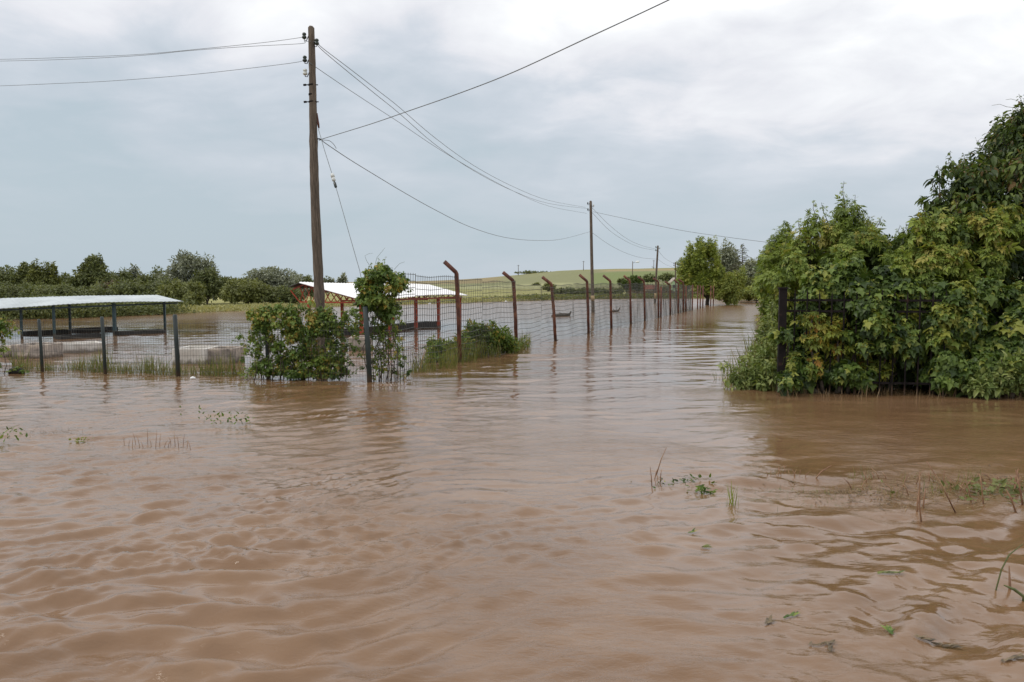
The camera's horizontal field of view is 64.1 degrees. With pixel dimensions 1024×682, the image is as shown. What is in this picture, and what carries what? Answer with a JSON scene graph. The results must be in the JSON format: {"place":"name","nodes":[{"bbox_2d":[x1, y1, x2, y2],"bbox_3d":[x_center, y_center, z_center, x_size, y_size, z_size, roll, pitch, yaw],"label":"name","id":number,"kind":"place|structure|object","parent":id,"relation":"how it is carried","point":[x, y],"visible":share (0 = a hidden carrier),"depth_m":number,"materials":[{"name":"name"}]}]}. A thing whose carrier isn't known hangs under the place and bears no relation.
{"place":"outdoors","nodes":[
{"label":"outdoors","id":0,"kind":"place"},
{"bbox_2d":[4,343,260,377],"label":"grass","id":1,"kind":"structure","parent":0,"point":[220,369],"depth_m":20.88,"materials":[{"name":"plant"}]},
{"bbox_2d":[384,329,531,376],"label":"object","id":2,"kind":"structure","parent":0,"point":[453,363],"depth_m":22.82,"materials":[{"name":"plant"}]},
{"bbox_2d":[0,298,1023,681],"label":"water","id":3,"kind":"structure","parent":0,"point":[518,516],"depth_m":7.96,"materials":[{"name":"liquid"}]},
{"bbox_2d":[0,426,27,441],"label":"floating weeds","id":4,"kind":"object","parent":3,"relation":"on","point":[17,438],"visible":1,"depth_m":11.83,"materials":[{"name":"green plant"}]},
{"bbox_2d":[63,341,101,352],"bbox_3d":[-14.486,0.401,27.455,1.257,0.702,1.000,-3,5,-40],"label":"concrete trough","id":5,"kind":"object","parent":3,"relation":"in","point":[68,348],"visible":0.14,"depth_m":27.10,"materials":[{"name":"paint"}]},
{"bbox_2d":[123,428,190,449],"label":"dry reeds","id":6,"kind":"object","parent":3,"relation":"in","point":[156,438],"visible":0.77,"depth_m":11.51,"materials":[{"name":"plant"}]},
{"bbox_2d":[0,371,327,382],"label":"floating straw","id":7,"kind":"object","parent":3,"relation":"on","point":[187,376],"visible":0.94,"depth_m":19.85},
{"bbox_2d":[172,346,218,364],"bbox_3d":[-9.127,0.598,23.703,0.930,0.842,1.200,0,4,0],"label":"concrete trough","id":8,"kind":"object","parent":3,"relation":"in","point":[184,353],"visible":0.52,"depth_m":23.09,"materials":[{"name":"paint"}]},
{"bbox_2d":[208,346,244,363],"bbox_3d":[-8.347,0.594,23.900,0.742,0.822,1.100,0,4,0],"label":"concrete trough","id":9,"kind":"object","parent":3,"relation":"in","point":[227,350],"visible":0.33,"depth_m":23.35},
{"bbox_2d":[205,412,254,423],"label":"floating weeds","id":10,"kind":"object","parent":3,"relation":"on","point":[228,418],"visible":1,"depth_m":13.20,"materials":[{"name":"green plant"}]},
{"bbox_2d":[653,473,716,487],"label":"floating weeds","id":11,"kind":"object","parent":3,"relation":"on","point":[684,479],"visible":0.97,"depth_m":9.43,"materials":[{"name":"green plant"}]},
{"bbox_2d":[686,485,717,493],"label":"floating weeds","id":12,"kind":"object","parent":3,"relation":"on","point":[702,488],"visible":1,"depth_m":9.03,"materials":[{"name":"green plant"}]},
{"bbox_2d":[726,481,738,505],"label":"grass tuft","id":13,"kind":"object","parent":3,"relation":"on","point":[732,499],"visible":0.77,"depth_m":8.47,"materials":[{"name":"green plant"}]},
{"bbox_2d":[716,299,786,390],"bbox_3d":[6.255,0.029,19.400,1.612,2.011,4.926,2,5,29],"label":"weed clump","id":14,"kind":"object","parent":3,"relation":"in","point":[754,378],"visible":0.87,"depth_m":17.73,"materials":[{"name":"green plant"}]},
{"bbox_2d":[715,485,886,511],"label":"floating weeds","id":15,"kind":"object","parent":3,"relation":"on","point":[803,492],"visible":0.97,"depth_m":8.73,"materials":[{"name":"green plant"}]},
{"bbox_2d":[759,464,1022,523],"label":"floating straw","id":16,"kind":"object","parent":3,"relation":"on","point":[857,490],"visible":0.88,"depth_m":8.97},
{"bbox_2d":[774,390,1023,394],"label":"floating straw","id":17,"kind":"object","parent":3,"relation":"on","point":[880,392],"visible":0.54,"depth_m":17.13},
{"bbox_2d":[824,464,1004,497],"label":"drowned grass","id":18,"kind":"structure","parent":3,"relation":"on","point":[915,476],"depth_m":9.35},
{"bbox_2d":[916,472,925,521],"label":"dry stalks","id":19,"kind":"object","parent":3,"relation":"in","point":[918,500],"visible":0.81,"depth_m":8.19,"materials":[{"name":"plant"}]},
{"bbox_2d":[845,468,1011,495],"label":"dry stalks","id":20,"kind":"object","parent":3,"relation":"in","point":[920,479],"visible":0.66,"depth_m":9.38,"materials":[{"name":"plant"}]},
{"bbox_2d":[914,634,963,647],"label":"floating sprig","id":21,"kind":"object","parent":3,"relation":"on","point":[955,645],"visible":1,"depth_m":5.26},
{"bbox_2d":[926,461,955,512],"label":"dry stalks","id":22,"kind":"object","parent":3,"relation":"in","point":[943,488],"visible":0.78,"depth_m":8.18,"materials":[{"name":"plant"}]},
{"bbox_2d":[881,477,1023,502],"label":"floating weeds","id":23,"kind":"object","parent":3,"relation":"on","point":[1002,482],"visible":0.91,"depth_m":8.91,"materials":[{"name":"plant"}]},
{"bbox_2d":[958,474,983,503],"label":"dry stalks","id":24,"kind":"object","parent":3,"relation":"in","point":[961,488],"visible":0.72,"depth_m":8.67,"materials":[{"name":"plant"}]},
{"bbox_2d":[956,346,1023,399],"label":"wormwood clump","id":25,"kind":"object","parent":3,"relation":"in","point":[1005,379],"visible":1,"depth_m":16.15,"materials":[{"name":"green plant"}]},
{"bbox_2d":[995,544,1022,589],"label":"reed stem","id":26,"kind":"object","parent":3,"relation":"on","point":[1009,554],"visible":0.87,"depth_m":6.13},
{"bbox_2d":[1001,652,1023,661],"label":"floating sprig","id":27,"kind":"object","parent":3,"relation":"on","point":[1020,655],"visible":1,"depth_m":4.92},
{"bbox_2d":[1004,585,1023,600],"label":"reed stem","id":28,"kind":"object","parent":3,"relation":"on","point":[1017,591],"visible":1,"depth_m":5.99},
{"bbox_2d":[1005,469,1023,512],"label":"dry stalks","id":29,"kind":"object","parent":3,"relation":"in","point":[1017,478],"visible":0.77,"depth_m":8.50,"materials":[{"name":"plant"}]},
{"bbox_2d":[0,0,1023,281],"label":"sky","id":30,"kind":"structure","parent":0,"point":[726,118],"materials":[{"name":"grey"}]},
{"bbox_2d":[2,268,1022,318],"bbox_3d":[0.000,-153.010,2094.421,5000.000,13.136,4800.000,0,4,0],"label":"ground","id":31,"kind":"structure","parent":0,"point":[568,277],"depth_m":288.64,"materials":[{"name":"plant"}]},
{"bbox_2d":[0,264,21,288],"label":"broadleaf tree","id":32,"kind":"object","parent":31,"relation":"on","point":[6,275],"visible":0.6,"depth_m":81.56,"materials":[{"name":"green plant"}]},
{"bbox_2d":[13,261,31,282],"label":"broadleaf tree","id":33,"kind":"object","parent":31,"relation":"on","point":[22,269],"visible":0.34,"depth_m":83.35,"materials":[{"name":"green plant"}]},
{"bbox_2d":[0,280,56,297],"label":"shrub","id":34,"kind":"object","parent":31,"relation":"on","point":[24,291],"visible":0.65,"depth_m":72.78,"materials":[{"name":"green plant"}]},
{"bbox_2d":[11,342,62,358],"bbox_3d":[-14.681,0.490,25.358,0.973,0.823,1.100,0,4,0],"label":"concrete trough","id":35,"kind":"object","parent":31,"relation":"on","point":[35,353],"visible":0.43,"depth_m":24.81,"materials":[{"name":"concrete"}]},
{"bbox_2d":[21,258,61,286],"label":"broadleaf tree","id":36,"kind":"object","parent":31,"relation":"on","point":[49,275],"visible":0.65,"depth_m":79.27,"materials":[{"name":"green plant"}]},
{"bbox_2d":[23,329,67,334],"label":"feed trough","id":37,"kind":"object","parent":31,"relation":"on","point":[47,332],"visible":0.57,"depth_m":36.58,"materials":[{"name":"black metal"}]},
{"bbox_2d":[59,272,71,283],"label":"broadleaf tree","id":38,"kind":"object","parent":31,"relation":"on","point":[64,277],"visible":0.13,"depth_m":85.44,"materials":[{"name":"green plant"}]},
{"bbox_2d":[55,333,100,339],"bbox_3d":[-17.959,0.092,34.079,0.532,0.750,1.835,3,5,35],"label":"feed trough","id":39,"kind":"object","parent":31,"relation":"on","point":[71,336],"visible":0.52,"depth_m":33.78,"materials":[{"name":"black metal"}]},
{"bbox_2d":[47,281,112,295],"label":"shrub","id":40,"kind":"object","parent":31,"relation":"on","point":[64,289],"visible":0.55,"depth_m":72.27,"materials":[{"name":"green plant"}]},
{"bbox_2d":[0,295,182,337],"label":"open shelter","id":41,"kind":"object","parent":31,"relation":"on","point":[21,302],"visible":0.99,"depth_m":36.08,"materials":[{"name":"white metal"}]},
{"bbox_2d":[65,252,119,288],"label":"broadleaf tree","id":42,"kind":"object","parent":31,"relation":"on","point":[91,271],"visible":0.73,"depth_m":78.97,"materials":[{"name":"green plant"}]},
{"bbox_2d":[72,326,117,331],"bbox_3d":[-19.936,-0.266,39.110,0.532,0.750,2.083,2,5,31],"label":"feed trough","id":43,"kind":"object","parent":31,"relation":"on","point":[89,329],"visible":0.48,"depth_m":38.66,"materials":[{"name":"black metal"}]},
{"bbox_2d":[2,305,188,318],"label":"shore herbs","id":44,"kind":"object","parent":31,"relation":"on","point":[100,314],"visible":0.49,"depth_m":54.03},
{"bbox_2d":[0,293,202,319],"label":"shore herbs","id":45,"kind":"object","parent":31,"relation":"on","point":[136,307],"visible":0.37,"depth_m":54.97,"materials":[{"name":"plant"}]},
{"bbox_2d":[108,266,134,283],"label":"broadleaf tree","id":46,"kind":"object","parent":31,"relation":"on","point":[123,274],"visible":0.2,"depth_m":83.47,"materials":[{"name":"green plant"}]},
{"bbox_2d":[126,262,142,282],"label":"willow tree","id":47,"kind":"object","parent":31,"relation":"on","point":[136,272],"visible":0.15,"depth_m":87.74,"materials":[{"name":"green plant"}]},
{"bbox_2d":[106,276,171,294],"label":"shrub","id":48,"kind":"object","parent":31,"relation":"on","point":[127,288],"visible":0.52,"depth_m":73.05,"materials":[{"name":"green plant"}]},
{"bbox_2d":[115,329,165,334],"bbox_3d":[-16.729,-0.107,36.881,0.532,0.750,2.138,3,5,35],"label":"feed trough","id":49,"kind":"object","parent":31,"relation":"on","point":[130,332],"visible":0.55,"depth_m":36.65,"materials":[{"name":"black metal"}]},
{"bbox_2d":[135,265,165,284],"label":"broadleaf tree","id":50,"kind":"object","parent":31,"relation":"on","point":[148,277],"visible":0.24,"depth_m":85.30,"materials":[{"name":"green plant"}]},
{"bbox_2d":[155,278,206,305],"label":"shrub","id":51,"kind":"object","parent":31,"relation":"on","point":[190,291],"visible":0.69,"depth_m":68.91,"materials":[{"name":"green plant"}]},
{"bbox_2d":[1,306,371,382],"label":"wire fence","id":52,"kind":"object","parent":31,"relation":"on","point":[368,359],"visible":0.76,"depth_m":20.07,"materials":[{"name":"metal"}]},
{"bbox_2d":[0,314,29,373],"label":"fence vine","id":53,"kind":"object","parent":52,"relation":"attached to","point":[4,328],"visible":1,"depth_m":20.64,"materials":[{"name":"green plant"}]},
{"bbox_2d":[231,298,363,380],"bbox_3d":[-5.091,-0.059,19.375,3.178,2.075,0.676,0,4,0],"label":"fence vine","id":54,"kind":"object","parent":52,"relation":"attached to","point":[304,352],"visible":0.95,"depth_m":19.29,"materials":[{"name":"green plant"}]},
{"bbox_2d":[153,249,221,302],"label":"willow tree","id":55,"kind":"object","parent":31,"relation":"on","point":[186,263],"visible":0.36,"depth_m":79.02,"materials":[{"name":"green plant"}]},
{"bbox_2d":[187,266,226,304],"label":"broadleaf tree","id":56,"kind":"object","parent":31,"relation":"on","point":[213,285],"visible":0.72,"depth_m":77.52,"materials":[{"name":"green plant"}]},
{"bbox_2d":[218,276,274,304],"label":"shrub","id":57,"kind":"object","parent":31,"relation":"on","point":[250,291],"visible":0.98,"depth_m":75.13,"materials":[{"name":"green plant"}]},
{"bbox_2d":[235,266,309,296],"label":"willow tree","id":58,"kind":"object","parent":31,"relation":"on","point":[272,277],"visible":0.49,"depth_m":86.79,"materials":[{"name":"green plant"}]},
{"bbox_2d":[262,284,305,303],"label":"bush","id":59,"kind":"object","parent":31,"relation":"on","point":[284,294],"visible":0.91,"depth_m":75.14,"materials":[{"name":"green plant"}]},
{"bbox_2d":[293,274,313,299],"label":"broadleaf tree","id":60,"kind":"object","parent":31,"relation":"on","point":[308,279],"visible":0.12,"depth_m":89.58,"materials":[{"name":"green plant"}]},
{"bbox_2d":[302,26,326,352],"bbox_3d":[-5.131,-3.375,21.382,0.511,9.503,0.316,-2,5,-26],"label":"utility pole","id":61,"kind":"object","parent":31,"relation":"on","point":[319,290],"visible":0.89,"depth_m":21.25,"materials":[{"name":"brown wood"}]},
{"bbox_2d":[0,37,301,59],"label":"overhead wire","id":62,"kind":"object","parent":61,"relation":"attached to","point":[161,52],"visible":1,"depth_m":22.80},
{"bbox_2d":[4,61,300,85],"bbox_3d":[-12.359,-7.690,23.811,15.058,0.591,0.041,2,4,21],"label":"overhead wire","id":63,"kind":"object","parent":61,"relation":"attached to","point":[155,77],"visible":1,"depth_m":22.89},
{"bbox_2d":[18,41,310,60],"bbox_3d":[-12.220,-8.317,23.655,15.314,1.001,0.222,2,4,21],"label":"overhead wire","id":64,"kind":"object","parent":61,"relation":"attached to","point":[169,52],"visible":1,"depth_m":22.57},
{"bbox_2d":[318,129,360,275],"bbox_3d":[-4.143,-3.089,20.108,0.116,4.712,3.126,-3,5,-33],"label":"guy wire","id":65,"kind":"object","parent":61,"relation":"attached to","point":[333,179],"visible":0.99,"depth_m":20.44,"materials":[{"name":"metal"}]},
{"bbox_2d":[308,61,581,212],"bbox_3d":[0.316,-8.147,41.901,0.268,1.222,43.236,1,4,15],"label":"overhead wire","id":66,"kind":"object","parent":61,"relation":"attached to","point":[419,136],"visible":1,"depth_m":27.51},
{"bbox_2d":[319,45,580,206],"bbox_3d":[0.317,-8.496,41.932,0.064,1.390,43.078,1,4,14],"label":"overhead wire","id":67,"kind":"object","parent":61,"relation":"attached to","point":[422,127],"visible":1,"depth_m":27.77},
{"bbox_2d":[317,45,587,208],"bbox_3d":[0.363,-8.379,41.950,0.072,1.626,43.118,1,4,15],"label":"overhead wire","id":68,"kind":"object","parent":61,"relation":"attached to","point":[424,135],"visible":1,"depth_m":28.19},
{"bbox_2d":[322,140,587,240],"bbox_3d":[0.547,-6.048,42.198,0.056,1.784,43.355,1,4,15],"label":"overhead wire","id":69,"kind":"object","parent":61,"relation":"attached to","point":[430,207],"visible":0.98,"depth_m":28.13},
{"bbox_2d":[323,0,668,138],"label":"overhead wire","id":70,"kind":"object","parent":61,"relation":"attached to","point":[518,69],"visible":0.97,"depth_m":13.49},
{"bbox_2d":[323,276,337,293],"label":"broadleaf tree","id":71,"kind":"object","parent":31,"relation":"on","point":[331,280],"visible":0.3,"depth_m":119.42,"materials":[{"name":"green plant"}]},
{"bbox_2d":[337,272,347,282],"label":"broadleaf tree","id":72,"kind":"object","parent":31,"relation":"on","point":[343,279],"visible":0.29,"depth_m":119.36,"materials":[{"name":"green plant"}]},
{"bbox_2d":[349,335,371,350],"bbox_3d":[-5.234,0.261,28.408,0.737,0.846,1.200,0,4,-6],"label":"concrete trough","id":73,"kind":"object","parent":31,"relation":"on","point":[361,338],"visible":0.2,"depth_m":27.80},
{"bbox_2d":[168,296,563,313],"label":"shore grass","id":74,"kind":"structure","parent":31,"relation":"on","point":[216,308],"depth_m":72.28,"materials":[{"name":"plant"}]},
{"bbox_2d":[289,282,467,334],"bbox_3d":[-6.009,-1.462,39.902,3.965,2.844,11.989,2,4,21],"label":"open shelter","id":75,"kind":"object","parent":31,"relation":"on","point":[345,290],"visible":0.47,"depth_m":37.09,"materials":[{"name":"white metal"}]},
{"bbox_2d":[340,321,440,334],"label":"feed trough","id":76,"kind":"object","parent":31,"relation":"on","point":[409,325],"visible":0.2,"depth_m":40.44,"materials":[{"name":"black metal"}]},
{"bbox_2d":[421,318,530,361],"bbox_3d":[-0.978,-0.058,25.942,1.704,1.331,5.835,2,5,28],"label":"bankside bush","id":77,"kind":"object","parent":31,"relation":"on","point":[497,336],"visible":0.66,"depth_m":25.97,"materials":[{"name":"green plant"}]},
{"bbox_2d":[514,270,550,273],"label":"hedge","id":78,"kind":"object","parent":31,"relation":"on","point":[527,272],"visible":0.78,"depth_m":501.61,"materials":[{"name":"green plant"}]},
{"bbox_2d":[367,260,713,380],"bbox_3d":[8.262,-2.475,50.615,0.602,3.548,67.743,2,4,20],"label":"wire fence","id":79,"kind":"object","parent":31,"relation":"on","point":[548,309],"visible":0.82,"depth_m":31.79,"materials":[{"name":"metal"}]},
{"bbox_2d":[351,249,413,381],"bbox_3d":[-2.935,-0.559,19.086,1.549,3.201,1.060,-2,5,-29],"label":"fence vine","id":80,"kind":"object","parent":79,"relation":"attached to","point":[372,297],"visible":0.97,"depth_m":19.02,"materials":[{"name":"green plant"}]},
{"bbox_2d":[553,286,624,294],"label":"hedge","id":81,"kind":"object","parent":31,"relation":"on","point":[575,292],"visible":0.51,"depth_m":138.72,"materials":[{"name":"green plant"}]},
{"bbox_2d":[587,201,594,311],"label":"utility pole","id":82,"kind":"object","parent":31,"relation":"on","point":[591,251],"visible":0.96,"depth_m":63.19,"materials":[{"name":"brown wood"}]},
{"bbox_2d":[596,212,767,242],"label":"overhead wire","id":83,"kind":"object","parent":82,"relation":"attached to","point":[687,231],"visible":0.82,"depth_m":53.03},
{"bbox_2d":[480,292,715,300],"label":"shore grass","id":84,"kind":"structure","parent":31,"relation":"on","point":[536,295],"depth_m":115.98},
{"bbox_2d":[621,274,642,292],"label":"shrub","id":85,"kind":"object","parent":31,"relation":"on","point":[633,279],"visible":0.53,"depth_m":149.04,"materials":[{"name":"green plant"}]},
{"bbox_2d":[642,273,654,281],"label":"shrub","id":86,"kind":"object","parent":31,"relation":"on","point":[647,278],"visible":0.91,"depth_m":258.57,"materials":[{"name":"green plant"}]},
{"bbox_2d":[654,245,659,302],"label":"utility pole","id":87,"kind":"object","parent":31,"relation":"on","point":[658,247],"visible":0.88,"depth_m":91.55,"materials":[{"name":"brown wood"}]},
{"bbox_2d":[657,272,674,281],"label":"shrub","id":88,"kind":"object","parent":31,"relation":"on","point":[667,276],"visible":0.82,"depth_m":258.62,"materials":[{"name":"green plant"}]},
{"bbox_2d":[627,289,705,294],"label":"hedge","id":89,"kind":"object","parent":31,"relation":"on","point":[663,292],"visible":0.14,"depth_m":130.72,"materials":[{"name":"green plant"}]},
{"bbox_2d":[674,236,725,304],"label":"maple tree","id":90,"kind":"object","parent":31,"relation":"on","point":[693,269],"visible":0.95,"depth_m":83.75,"materials":[{"name":"green plant"}]},
{"bbox_2d":[711,238,743,274],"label":"willow tree","id":91,"kind":"object","parent":31,"relation":"on","point":[727,261],"visible":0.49,"depth_m":128.32,"materials":[{"name":"green plant"}]},
{"bbox_2d":[707,265,748,304],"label":"shrub","id":92,"kind":"object","parent":31,"relation":"on","point":[729,291],"visible":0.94,"depth_m":83.05,"materials":[{"name":"green plant"}]},
{"bbox_2d":[727,244,750,271],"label":"bare conifer","id":93,"kind":"object","parent":31,"relation":"on","point":[742,252],"visible":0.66,"depth_m":119.38,"materials":[{"name":"grey plant"}]},
{"bbox_2d":[736,257,758,279],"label":"shrub","id":94,"kind":"object","parent":31,"relation":"on","point":[751,272],"visible":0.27,"depth_m":116.79,"materials":[{"name":"green plant"}]},
{"bbox_2d":[741,277,754,300],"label":"shrub","id":95,"kind":"object","parent":31,"relation":"on","point":[749,281],"visible":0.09,"depth_m":102.66,"materials":[{"name":"green plant"}]},
{"bbox_2d":[741,285,759,302],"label":"shrub","id":96,"kind":"object","parent":31,"relation":"on","point":[749,294],"visible":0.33,"depth_m":92.72,"materials":[{"name":"green plant"}]},
{"bbox_2d":[754,240,768,302],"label":"bank shrub","id":97,"kind":"object","parent":31,"relation":"on","point":[762,252],"visible":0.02,"depth_m":65.67,"materials":[{"name":"green plant"}]},
{"bbox_2d":[758,221,794,298],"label":"bank shrub","id":98,"kind":"object","parent":31,"relation":"on","point":[779,236],"visible":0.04,"depth_m":43.74,"materials":[{"name":"green plant"}]},
{"bbox_2d":[755,291,798,329],"bbox_3d":[9.931,-1.379,29.942,2.011,3.906,1.596,-1,4,-13],"label":"bank shrub","id":99,"kind":"object","parent":31,"relation":"on","point":[762,308],"visible":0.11,"depth_m":29.77,"materials":[{"name":"green plant"}]},
{"bbox_2d":[752,183,907,358],"bbox_3d":[8.008,-1.251,19.394,4.945,4.984,3.527,-1,4,-16],"label":"box elder shrub","id":100,"kind":"object","parent":31,"relation":"on","point":[845,233],"visible":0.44,"depth_m":18.94,"materials":[{"name":"green plant"}]},
{"bbox_2d":[776,287,946,395],"bbox_3d":[7.170,0.298,16.887,3.283,2.803,0.190,1,4,10],"label":"iron fence","id":101,"kind":"object","parent":31,"relation":"on","point":[782,320],"visible":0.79,"depth_m":16.91,"materials":[{"name":"metal"}]},
{"bbox_2d":[784,309,898,393],"bbox_3d":[6.924,0.216,17.027,2.555,1.808,0.755,1,4,7],"label":"yellowing creeper","id":102,"kind":"object","parent":101,"relation":"attached to","point":[811,344],"visible":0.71,"depth_m":16.95,"materials":[{"name":"green plant"}]},
{"bbox_2d":[768,256,930,395],"bbox_3d":[7.276,-0.285,17.305,3.831,3.008,1.913,0,4,0],"label":"leafy creeper","id":103,"kind":"object","parent":101,"relation":"attached to","point":[881,330],"visible":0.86,"depth_m":16.86,"materials":[{"name":"green plant"}]},
{"bbox_2d":[914,275,1023,395],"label":"leafy creeper","id":104,"kind":"object","parent":101,"relation":"attached to","point":[974,336],"visible":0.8,"depth_m":16.57,"materials":[{"name":"green plant"}]},
{"bbox_2d":[786,306,1003,390],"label":"dark undergrowth","id":105,"kind":"object","parent":31,"relation":"on","point":[909,375],"visible":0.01,"depth_m":18.02,"materials":[{"name":"green plant"}]},
{"bbox_2d":[878,201,1023,387],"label":"box elder shrub","id":106,"kind":"object","parent":31,"relation":"on","point":[927,257],"visible":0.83,"depth_m":17.43,"materials":[{"name":"green plant"}]},
{"bbox_2d":[900,95,1023,312],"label":"tree","id":107,"kind":"object","parent":31,"relation":"on","point":[995,174],"visible":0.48,"depth_m":18.40,"materials":[{"name":"green plant"}]},
{"bbox_2d":[711,328,786,390],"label":"waterside grass","id":108,"kind":"structure","parent":0,"point":[745,365],"depth_m":18.91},
{"bbox_2d":[779,386,1023,399],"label":"waterside grass","id":109,"kind":"structure","parent":0,"point":[825,395],"depth_m":16.46,"materials":[{"name":"plant"}]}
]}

